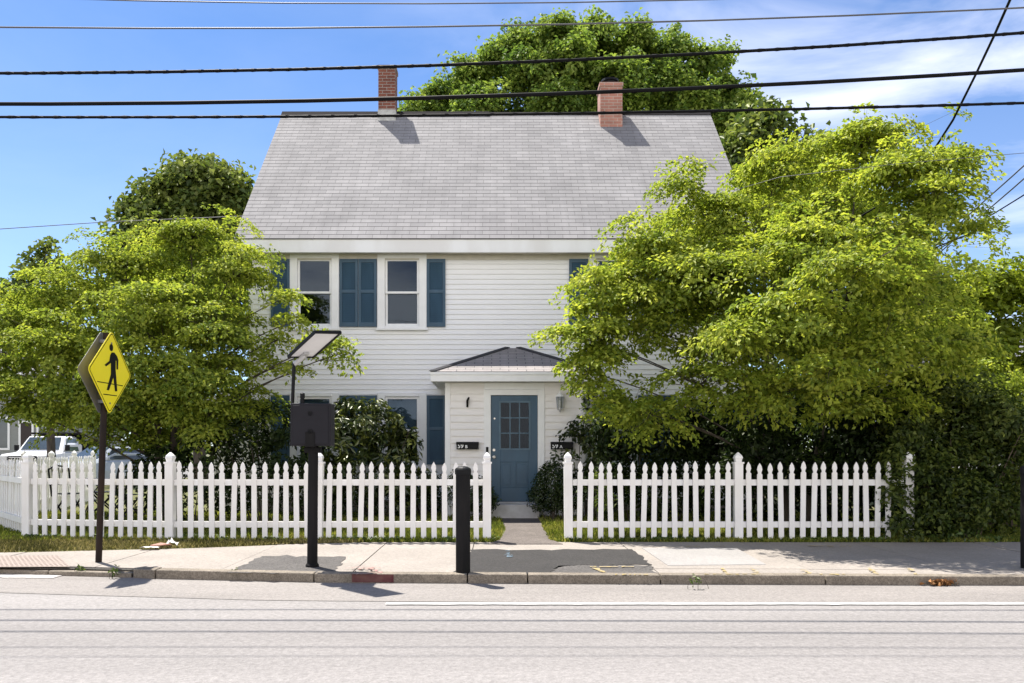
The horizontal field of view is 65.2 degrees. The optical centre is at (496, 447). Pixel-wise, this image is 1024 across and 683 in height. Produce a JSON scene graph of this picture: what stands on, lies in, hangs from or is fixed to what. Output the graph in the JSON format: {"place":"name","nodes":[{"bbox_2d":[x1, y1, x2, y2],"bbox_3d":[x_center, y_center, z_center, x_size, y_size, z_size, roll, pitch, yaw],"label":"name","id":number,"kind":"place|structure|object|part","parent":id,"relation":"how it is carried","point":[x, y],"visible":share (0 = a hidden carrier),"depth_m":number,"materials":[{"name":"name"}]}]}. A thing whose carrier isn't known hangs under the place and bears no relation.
{"place":"outdoors","nodes":[
{"label":"outdoors","id":0,"kind":"place"},
{"bbox_2d":[0,348,125,455],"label":"grey house","id":1,"kind":"structure","parent":0,"point":[12,435],"depth_m":45.97,"materials":[{"name":"white paint"}]},
{"bbox_2d":[0,417,9,449],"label":"window","id":2,"kind":"structure","parent":1,"relation":"in","point":[4,427],"depth_m":45.96,"materials":[{"name":"glass"}]},
{"bbox_2d":[18,421,33,448],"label":"door","id":3,"kind":"structure","parent":1,"relation":"in","point":[24,432],"depth_m":45.96,"materials":[{"name":"white paint"}]},
{"bbox_2d":[36,420,45,434],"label":"window","id":4,"kind":"structure","parent":1,"relation":"in","point":[37,429],"depth_m":45.96,"materials":[{"name":"white paint"}]},
{"bbox_2d":[1,216,241,228],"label":"overhead cable","id":5,"kind":"object","parent":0,"point":[108,221],"visible":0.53,"depth_m":24.00,"materials":[{"name":"grey metal"}]},
{"bbox_2d":[78,466,213,487],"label":"side street","id":6,"kind":"structure","parent":0,"point":[186,472],"depth_m":45.27,"materials":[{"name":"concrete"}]},
{"bbox_2d":[0,235,84,456],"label":"maple tree","id":7,"kind":"object","parent":6,"relation":"on","point":[45,249],"visible":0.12,"depth_m":26.31,"materials":[{"name":"green plant"}]},
{"bbox_2d":[0,432,98,464],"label":"pickup truck","id":8,"kind":"object","parent":6,"relation":"on","point":[65,447],"visible":0.24,"depth_m":34.03,"materials":[{"name":"white paint"}]},
{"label":"side window","id":9,"kind":"part","parent":8,"relation":"part of","materials":[{"name":"grey glass"}]},
{"bbox_2d":[60,447,164,485],"bbox_3d":[-14.662,0.684,30.000,2.000,1.460,4.400,0,0,22],"label":"parked car","id":10,"kind":"object","parent":6,"relation":"on","point":[116,459],"visible":0.16,"depth_m":29.45,"materials":[{"name":"silver metal"}]},
{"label":"side window","id":11,"kind":"part","parent":10,"relation":"part of","materials":[{"name":"grey glass"}]},
{"bbox_2d":[0,534,365,552],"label":"grass","id":12,"kind":"structure","parent":0,"point":[38,545],"depth_m":10.93,"materials":[{"name":"green plant"}]},
{"bbox_2d":[150,542,171,545],"bbox_3d":[-4.462,1.279,10.600,0.280,0.042,0.109,0,0,5],"label":"wrapper","id":13,"kind":"object","parent":12,"relation":"on","point":[159,544],"visible":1,"depth_m":10.56,"materials":[{"name":"paper"}]},
{"bbox_2d":[167,538,178,544],"bbox_3d":[-4.360,1.255,10.732,0.150,0.103,0.120,0,0,-11],"label":"crumpled paper","id":14,"kind":"object","parent":12,"relation":"on","point":[170,541],"visible":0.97,"depth_m":10.74,"materials":[{"name":"white paper"}]},
{"bbox_2d":[106,0,697,3],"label":"overhead cable","id":15,"kind":"object","parent":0,"point":[399,3],"visible":1,"depth_m":7.39,"materials":[{"name":"grey metal"}]},
{"bbox_2d":[0,470,1010,552],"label":"lawn","id":16,"kind":"structure","parent":0,"point":[107,487],"depth_m":18.30,"materials":[{"name":"plant"}]},
{"bbox_2d":[0,459,21,530],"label":"picket fence","id":17,"kind":"object","parent":16,"relation":"on","point":[10,516],"visible":0.71,"depth_m":12.80,"materials":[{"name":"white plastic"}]},
{"bbox_2d":[0,451,96,512],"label":"picket fence","id":18,"kind":"object","parent":16,"relation":"on","point":[51,459],"visible":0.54,"depth_m":17.56,"materials":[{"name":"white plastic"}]},
{"bbox_2d":[47,465,85,516],"bbox_3d":[-8.394,0.841,15.615,0.569,1.010,0.454,0,0,28],"label":"folding chair","id":19,"kind":"object","parent":16,"relation":"on","point":[58,506],"visible":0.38,"depth_m":15.55,"materials":[{"name":"black metal"}]},
{"bbox_2d":[76,478,109,513],"bbox_3d":[-7.948,0.971,15.700,0.680,0.742,0.680,0,0,0],"label":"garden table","id":20,"kind":"object","parent":16,"relation":"on","point":[87,508],"visible":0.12,"depth_m":15.73,"materials":[{"name":"grey metal"}]},
{"bbox_2d":[94,465,119,512],"bbox_3d":[-7.928,0.841,16.211,0.569,1.010,0.454,0,0,-20],"label":"folding chair","id":21,"kind":"object","parent":16,"relation":"on","point":[107,499],"visible":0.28,"depth_m":16.08,"materials":[{"name":"black metal"}]},
{"bbox_2d":[106,470,137,518],"bbox_3d":[-7.056,0.841,15.192,0.569,1.010,0.454,0,0,15],"label":"folding chair","id":22,"kind":"object","parent":16,"relation":"on","point":[116,506],"visible":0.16,"depth_m":15.10,"materials":[{"name":"black metal"}]},
{"bbox_2d":[79,148,256,478],"bbox_3d":[-11.233,-4.869,30.020,8.872,12.672,4.684,0,0,0],"label":"maple tree","id":23,"kind":"object","parent":16,"relation":"on","point":[183,183],"visible":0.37,"depth_m":28.97,"materials":[{"name":"green plant"}]},
{"bbox_2d":[0,202,367,518],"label":"dogwood tree","id":24,"kind":"object","parent":16,"relation":"on","point":[196,311],"visible":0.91,"depth_m":13.96,"materials":[{"name":"green plant"}]},
{"bbox_2d":[115,430,259,520],"bbox_3d":[-5.518,0.501,14.292,2.731,1.781,1.352,0,0,0],"label":"dark shrub","id":25,"kind":"object","parent":16,"relation":"on","point":[182,455],"visible":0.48,"depth_m":14.12,"materials":[{"name":"green plant"}]},
{"bbox_2d":[20,452,491,539],"bbox_3d":[-3.547,0.723,11.514,6.952,1.326,0.383,0,0,3],"label":"picket fence","id":26,"kind":"object","parent":16,"relation":"on","point":[30,482],"visible":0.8,"depth_m":11.41,"materials":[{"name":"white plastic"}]},
{"bbox_2d":[213,398,327,520],"bbox_3d":[-3.983,0.227,14.214,2.018,2.316,1.401,0,0,0],"label":"dark shrub","id":27,"kind":"object","parent":16,"relation":"on","point":[267,444],"visible":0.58,"depth_m":14.04,"materials":[{"name":"green plant"}]},
{"bbox_2d":[290,471,441,517],"bbox_3d":[-2.243,0.944,15.190,3.281,1.000,0.903,0,0,-21],"label":"shrub","id":28,"kind":"object","parent":16,"relation":"on","point":[376,502],"visible":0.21,"depth_m":15.06,"materials":[{"name":"green plant"}]},
{"bbox_2d":[301,395,441,516],"bbox_3d":[-2.332,0.186,15.081,2.662,2.409,1.540,0,0,0],"label":"rhododendron","id":29,"kind":"object","parent":16,"relation":"on","point":[363,424],"visible":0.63,"depth_m":14.84,"materials":[{"name":"green plant"}]},
{"bbox_2d":[439,469,501,517],"bbox_3d":[-0.501,0.868,14.748,1.176,1.036,0.782,0,0,0],"label":"boxwood","id":30,"kind":"object","parent":16,"relation":"on","point":[494,500],"visible":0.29,"depth_m":14.63,"materials":[{"name":"green plant"}]},
{"bbox_2d":[207,68,755,517],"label":"house","id":31,"kind":"structure","parent":16,"relation":"on","point":[431,264],"depth_m":16.67,"materials":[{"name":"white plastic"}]},
{"bbox_2d":[290,393,338,466],"bbox_3d":[-3.799,-0.365,16.690,1.087,1.567,0.210,0,0,0],"label":"window","id":32,"kind":"structure","parent":31,"relation":"in","point":[331,398],"depth_m":16.63,"materials":[{"name":"white paint"}]},
{"bbox_2d":[289,254,340,330],"bbox_3d":[-3.799,-3.235,16.662,1.087,1.577,0.155,0,0,0],"label":"window","id":33,"kind":"structure","parent":31,"relation":"in","point":[333,291],"depth_m":16.63,"materials":[{"name":"white paint"}]},
{"bbox_2d":[376,254,427,330],"bbox_3d":[-1.975,-3.235,16.662,1.087,1.577,0.155,0,0,0],"label":"window","id":34,"kind":"structure","parent":31,"relation":"in","point":[382,264],"depth_m":16.63,"materials":[{"name":"white paint"}]},
{"bbox_2d":[377,393,427,467],"bbox_3d":[-1.975,-0.365,16.690,1.087,1.567,0.210,0,0,0],"label":"window","id":35,"kind":"structure","parent":31,"relation":"in","point":[412,406],"depth_m":16.66,"materials":[{"name":"glass"}]},
{"bbox_2d":[456,442,478,448],"bbox_3d":[-0.563,-0.048,15.326,0.432,0.143,0.114,0,0,0],"label":"number sign","id":36,"kind":"object","parent":31,"relation":"attached to","point":[467,445],"visible":1,"depth_m":15.28,"materials":[{"name":"black metal"}]},
{"bbox_2d":[491,396,536,500],"bbox_3d":[0.332,0.010,15.391,0.895,2.040,0.107,0,0,0],"label":"door","id":37,"kind":"structure","parent":31,"relation":"in","point":[513,418],"depth_m":15.41,"materials":[{"name":"blue wood"}]},
{"bbox_2d":[556,390,563,411],"bbox_3d":[1.204,-0.897,15.291,0.170,0.430,0.183,0,0,0],"label":"wall lantern","id":38,"kind":"object","parent":31,"relation":"attached to","point":[560,399],"depth_m":15.27,"materials":[{"name":"white paint"}]},
{"bbox_2d":[551,442,572,455],"bbox_3d":[1.241,0.042,15.326,0.432,0.324,0.114,0,0,0],"label":"mailbox","id":39,"kind":"object","parent":31,"relation":"attached to","point":[561,445],"visible":0.98,"depth_m":15.28,"materials":[{"name":"black metal"}]},
{"bbox_2d":[588,254,635,319],"bbox_3d":[2.417,-3.258,16.682,1.027,1.532,0.115,0,0,0],"label":"window","id":40,"kind":"structure","parent":31,"relation":"in","point":[596,255],"depth_m":16.63,"materials":[{"name":"white paint"}]},
{"bbox_2d":[588,393,637,467],"bbox_3d":[2.417,-0.365,16.690,1.087,1.567,0.210,0,0,0],"label":"window","id":41,"kind":"structure","parent":31,"relation":"in","point":[634,394],"depth_m":16.63,"materials":[{"name":"white paint"}]},
{"bbox_2d":[676,393,725,467],"bbox_3d":[4.240,-0.365,16.717,1.087,1.567,0.265,0,0,0],"label":"window","id":42,"kind":"structure","parent":31,"relation":"in","point":[690,465],"depth_m":16.64,"materials":[{"name":"white paint"}]},
{"bbox_2d":[677,291,725,330],"bbox_3d":[4.240,-3.235,16.662,1.087,1.577,0.155,0,0,0],"label":"window","id":43,"kind":"structure","parent":31,"relation":"in","point":[716,291],"depth_m":16.63,"materials":[{"name":"white paint"}]},
{"bbox_2d":[732,153,1020,192],"bbox_3d":[4.705,-3.921,12.261,3.356,0.668,7.533,0,0,-31],"label":"overhead cable","id":44,"kind":"object","parent":31,"relation":"attached to","point":[880,165],"visible":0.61,"depth_m":10.17,"materials":[{"name":"grey metal"}]},
{"bbox_2d":[525,461,576,519],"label":"boxwood","id":45,"kind":"object","parent":16,"relation":"on","point":[547,472],"visible":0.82,"depth_m":14.63,"materials":[{"name":"green plant"}]},
{"bbox_2d":[550,386,611,518],"bbox_3d":[1.603,0.043,15.092,1.204,2.680,0.711,0,0,-21],"label":"climbing vine","id":46,"kind":"object","parent":16,"relation":"on","point":[581,440],"visible":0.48,"depth_m":15.10,"materials":[{"name":"green plant"}]},
{"bbox_2d":[397,4,780,150],"bbox_3d":[3.341,-7.676,30.458,14.603,18.313,7.451,0,0,-8],"label":"maple tree","id":47,"kind":"object","parent":16,"relation":"on","point":[513,43],"visible":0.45,"depth_m":28.73,"materials":[{"name":"green plant"}]},
{"bbox_2d":[575,401,764,520],"bbox_3d":[3.180,0.219,14.442,3.598,2.337,1.578,0,0,0],"label":"dark shrub","id":48,"kind":"object","parent":16,"relation":"on","point":[706,450],"visible":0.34,"depth_m":14.26,"materials":[{"name":"green plant"}]},
{"bbox_2d":[329,534,1018,541],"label":"grass","id":49,"kind":"structure","parent":16,"relation":"on","point":[712,536],"depth_m":11.35,"materials":[{"name":"green plant"}]},
{"bbox_2d":[563,452,914,539],"bbox_3d":[3.446,0.723,11.439,5.007,1.326,0.150,0,0,0],"label":"picket fence","id":50,"kind":"object","parent":16,"relation":"on","point":[737,524],"visible":0.95,"depth_m":11.40,"materials":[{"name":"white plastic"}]},
{"bbox_2d":[527,101,1023,520],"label":"dogwood tree","id":51,"kind":"object","parent":16,"relation":"on","point":[824,336],"visible":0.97,"depth_m":11.61,"materials":[{"name":"green plant"}]},
{"bbox_2d":[709,363,912,520],"bbox_3d":[5.735,-0.102,14.076,3.422,3.159,4.463,0,0,23],"label":"dark shrub","id":52,"kind":"object","parent":16,"relation":"on","point":[841,439],"visible":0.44,"depth_m":12.77,"materials":[{"name":"green plant"}]},
{"bbox_2d":[719,73,973,497],"bbox_3d":[9.491,-4.349,21.355,7.638,11.652,3.686,0,0,0],"label":"maple tree","id":53,"kind":"object","parent":16,"relation":"on","point":[764,125],"visible":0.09,"depth_m":21.05,"materials":[{"name":"green plant"}]},
{"bbox_2d":[855,367,1023,542],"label":"overgrown bush","id":54,"kind":"object","parent":16,"relation":"on","point":[967,443],"visible":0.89,"depth_m":11.70,"materials":[{"name":"green plant"}]},
{"bbox_2d":[875,346,1023,467],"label":"white house","id":55,"kind":"structure","parent":16,"relation":"on","point":[923,361],"depth_m":33.31,"materials":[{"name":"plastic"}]},
{"bbox_2d":[916,525,999,542],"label":"shrub","id":56,"kind":"object","parent":16,"relation":"on","point":[960,532],"visible":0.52,"depth_m":11.32,"materials":[{"name":"green plant"}]},
{"bbox_2d":[911,251,1023,463],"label":"locust tree","id":57,"kind":"object","parent":16,"relation":"on","point":[1007,298],"visible":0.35,"depth_m":19.42,"materials":[{"name":"green plant"}]},
{"bbox_2d":[919,470,1019,527],"bbox_3d":[10.041,0.845,13.285,6.083,1.050,0.170,0,0,0],"label":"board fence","id":58,"kind":"object","parent":16,"relation":"on","point":[1001,494],"depth_m":13.20,"materials":[{"name":"wood"}]},
{"bbox_2d":[0,509,1019,542],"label":"grass","id":59,"kind":"structure","parent":0,"point":[555,528],"depth_m":12.32,"materials":[{"name":"green plant"}]},
{"bbox_2d":[0,582,1023,682],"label":"road","id":60,"kind":"structure","parent":0,"point":[54,638],"depth_m":5.84,"materials":[{"name":"grey asphalt"}]},
{"bbox_2d":[74,563,86,570],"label":"weed plant","id":61,"kind":"object","parent":60,"relation":"on","point":[81,567],"visible":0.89,"depth_m":8.89,"materials":[{"name":"green plant"}]},
{"bbox_2d":[0,576,1023,602],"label":"road gutter strip","id":62,"kind":"object","parent":60,"relation":"on","point":[314,591],"visible":1,"depth_m":7.89,"materials":[{"name":"concrete"}]},
{"bbox_2d":[0,573,61,577],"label":"crosswalk stripe","id":63,"kind":"object","parent":62,"relation":"on","point":[24,576],"visible":0.6,"depth_m":8.78,"materials":[{"name":"white paint"}]},
{"bbox_2d":[108,564,120,578],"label":"weed plant","id":64,"kind":"object","parent":62,"relation":"on","point":[114,570],"visible":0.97,"depth_m":8.67,"materials":[{"name":"green plant"}]},
{"bbox_2d":[688,573,708,588],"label":"weed plant","id":65,"kind":"object","parent":62,"relation":"on","point":[696,579],"visible":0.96,"depth_m":8.02,"materials":[{"name":"green plant"}]},
{"bbox_2d":[920,579,956,585],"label":"dead leaves","id":66,"kind":"object","parent":62,"relation":"on","point":[939,582],"visible":1,"depth_m":8.21,"materials":[{"name":"orange plant"}]},
{"bbox_2d":[386,602,1023,604],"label":"road edge line","id":67,"kind":"object","parent":60,"relation":"on","point":[836,603],"visible":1,"depth_m":7.25,"materials":[{"name":"white paint"}]},
{"bbox_2d":[0,542,1023,577],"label":"sidewalk","id":68,"kind":"structure","parent":0,"point":[905,557],"depth_m":9.82,"materials":[{"name":"concrete"}]},
{"bbox_2d":[0,556,69,566],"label":"tactile plate","id":69,"kind":"object","parent":68,"relation":"on","point":[31,561],"visible":1,"depth_m":9.29,"materials":[{"name":"beige concrete"}]},
{"bbox_2d":[78,332,129,562],"bbox_3d":[-4.584,0.006,9.330,0.194,2.711,0.938,0,0,0],"label":"crossing sign","id":70,"kind":"object","parent":68,"relation":"on","point":[103,371],"visible":0.96,"depth_m":9.30,"materials":[{"name":"yellow metal"}]},
{"bbox_2d":[228,555,345,573],"bbox_3d":[-2.315,1.326,9.179,1.188,0.003,1.493,0,0,0],"label":"asphalt patch","id":71,"kind":"object","parent":68,"relation":"on","point":[293,563],"visible":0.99,"depth_m":9.10,"materials":[{"name":"grey asphalt"}]},
{"bbox_2d":[287,330,341,567],"bbox_3d":[-1.997,0.043,8.851,0.484,2.635,0.622,0,0,-37],"label":"beacon cabinet","id":72,"kind":"object","parent":71,"relation":"on","point":[312,427],"visible":0.99,"depth_m":8.81,"materials":[{"name":"black metal"}]},
{"bbox_2d":[352,567,382,573],"bbox_3d":[-1.374,1.318,8.612,0.336,0.001,0.541,0,0,0],"label":"red utility mark","id":73,"kind":"object","parent":68,"relation":"on","point":[368,573],"visible":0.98,"depth_m":8.46,"materials":[{"name":"paint"}]},
{"bbox_2d":[455,466,470,576],"bbox_3d":[-0.362,0.776,8.512,0.176,1.168,0.176,0,0,0],"label":"bollard","id":74,"kind":"object","parent":68,"relation":"on","point":[462,473],"visible":0.94,"depth_m":8.45,"materials":[{"name":"black metal"}]},
{"bbox_2d":[272,543,815,574],"bbox_3d":[0.798,1.317,9.671,7.950,0.004,2.770,0,0,0],"label":"yellow utility mark","id":75,"kind":"object","parent":68,"relation":"on","point":[598,569],"visible":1,"depth_m":8.59,"materials":[{"name":"paint"}]},
{"bbox_2d":[454,549,651,573],"bbox_3d":[0.661,1.326,9.457,2.269,0.003,2.113,0,0,0],"label":"asphalt patch","id":76,"kind":"object","parent":68,"relation":"on","point":[495,560],"visible":0.86,"depth_m":9.50,"materials":[{"name":"grey asphalt"}]},
{"bbox_2d":[552,565,655,572],"bbox_3d":[1.150,1.326,8.718,1.214,0.003,0.725,0,0,0],"label":"asphalt patch","id":77,"kind":"object","parent":68,"relation":"on","point":[589,569],"visible":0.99,"depth_m":8.72,"materials":[{"name":"grey asphalt"}]},
{"bbox_2d":[642,548,765,565],"bbox_3d":[2.540,1.324,9.802,1.242,0.006,1.570,0,0,0],"label":"concrete slab","id":78,"kind":"object","parent":68,"relation":"on","point":[695,556],"visible":1,"depth_m":9.74,"materials":[{"name":"concrete"}]},
{"bbox_2d":[590,566,918,574],"bbox_3d":[2.767,1.314,8.565,3.499,0.005,0.578,0,0,3],"label":"yellow utility mark","id":79,"kind":"object","parent":68,"relation":"on","point":[870,569],"visible":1,"depth_m":8.66,"materials":[{"name":"paint"}]},
{"bbox_2d":[1019,465,1023,567],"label":"bollard","id":80,"kind":"object","parent":68,"relation":"on","point":[1021,468],"visible":0.92,"depth_m":8.86,"materials":[{"name":"black metal"}]},
{"bbox_2d":[0,68,1023,105],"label":"overhead cable","id":81,"kind":"object","parent":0,"point":[533,94],"visible":1,"depth_m":8.33,"materials":[{"name":"black rubber"}]},
{"bbox_2d":[0,31,1023,74],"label":"overhead cable","id":82,"kind":"object","parent":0,"point":[511,62],"visible":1,"depth_m":7.99,"materials":[{"name":"black rubber"}]},
{"bbox_2d":[0,102,1023,118],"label":"overhead cable","id":83,"kind":"object","parent":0,"point":[510,114],"visible":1,"depth_m":8.79,"materials":[{"name":"black rubber"}]},
{"bbox_2d":[0,7,1023,28],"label":"overhead cable","id":84,"kind":"object","parent":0,"point":[508,24],"visible":1,"depth_m":7.59,"materials":[{"name":"grey metal"}]},
{"bbox_2d":[0,0,1023,446],"label":"sky","id":85,"kind":"structure","parent":0,"point":[53,171],"materials":[{"name":"blue"}]},
{"bbox_2d":[488,518,562,544],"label":"front path","id":86,"kind":"structure","parent":0,"point":[524,531],"depth_m":12.30,"materials":[{"name":"concrete"}]},
{"bbox_2d":[593,471,617,531],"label":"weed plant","id":87,"kind":"object","parent":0,"point":[596,476],"visible":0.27,"depth_m":12.57,"materials":[{"name":"green plant"}]},
{"bbox_2d":[840,0,1010,227],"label":"overhead cable","id":88,"kind":"object","parent":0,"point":[980,64],"visible":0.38,"depth_m":10.18,"materials":[{"name":"black rubber"}]},
{"bbox_2d":[917,194,1023,263],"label":"overhead cable","id":89,"kind":"object","parent":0,"point":[996,212],"visible":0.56,"depth_m":12.23,"materials":[{"name":"black rubber"}]},
{"bbox_2d":[935,165,1023,245],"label":"overhead cable","id":90,"kind":"object","parent":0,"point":[989,196],"visible":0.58,"depth_m":12.18,"materials":[{"name":"black rubber"}]},
{"bbox_2d":[937,178,1023,255],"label":"overhead cable","id":91,"kind":"object","parent":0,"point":[992,205],"visible":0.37,"depth_m":12.11,"materials":[{"name":"black rubber"}]},
{"label":"ground","id":92,"kind":"structure","parent":0,"visible":0},
{"bbox_2d":[121,362,881,465],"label":"distant woods","id":93,"kind":"object","parent":92,"relation":"on","point":[796,433],"visible":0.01,"depth_m":66.45,"materials":[{"name":"green plant"}]},
{"bbox_2d":[0,567,1023,585],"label":"kerb","id":94,"kind":"structure","parent":92,"relation":"on","point":[593,578],"depth_m":8.35,"materials":[{"name":"concrete"}]},
{"bbox_2d":[352,574,393,581],"bbox_3d":[-1.304,1.367,8.395,0.440,0.085,0.015,0,0,0],"label":"red kerb paint","id":95,"kind":"object","parent":94,"relation":"attached to","point":[372,577],"visible":1,"depth_m":8.39,"materials":[{"name":"paint"}]}
]}

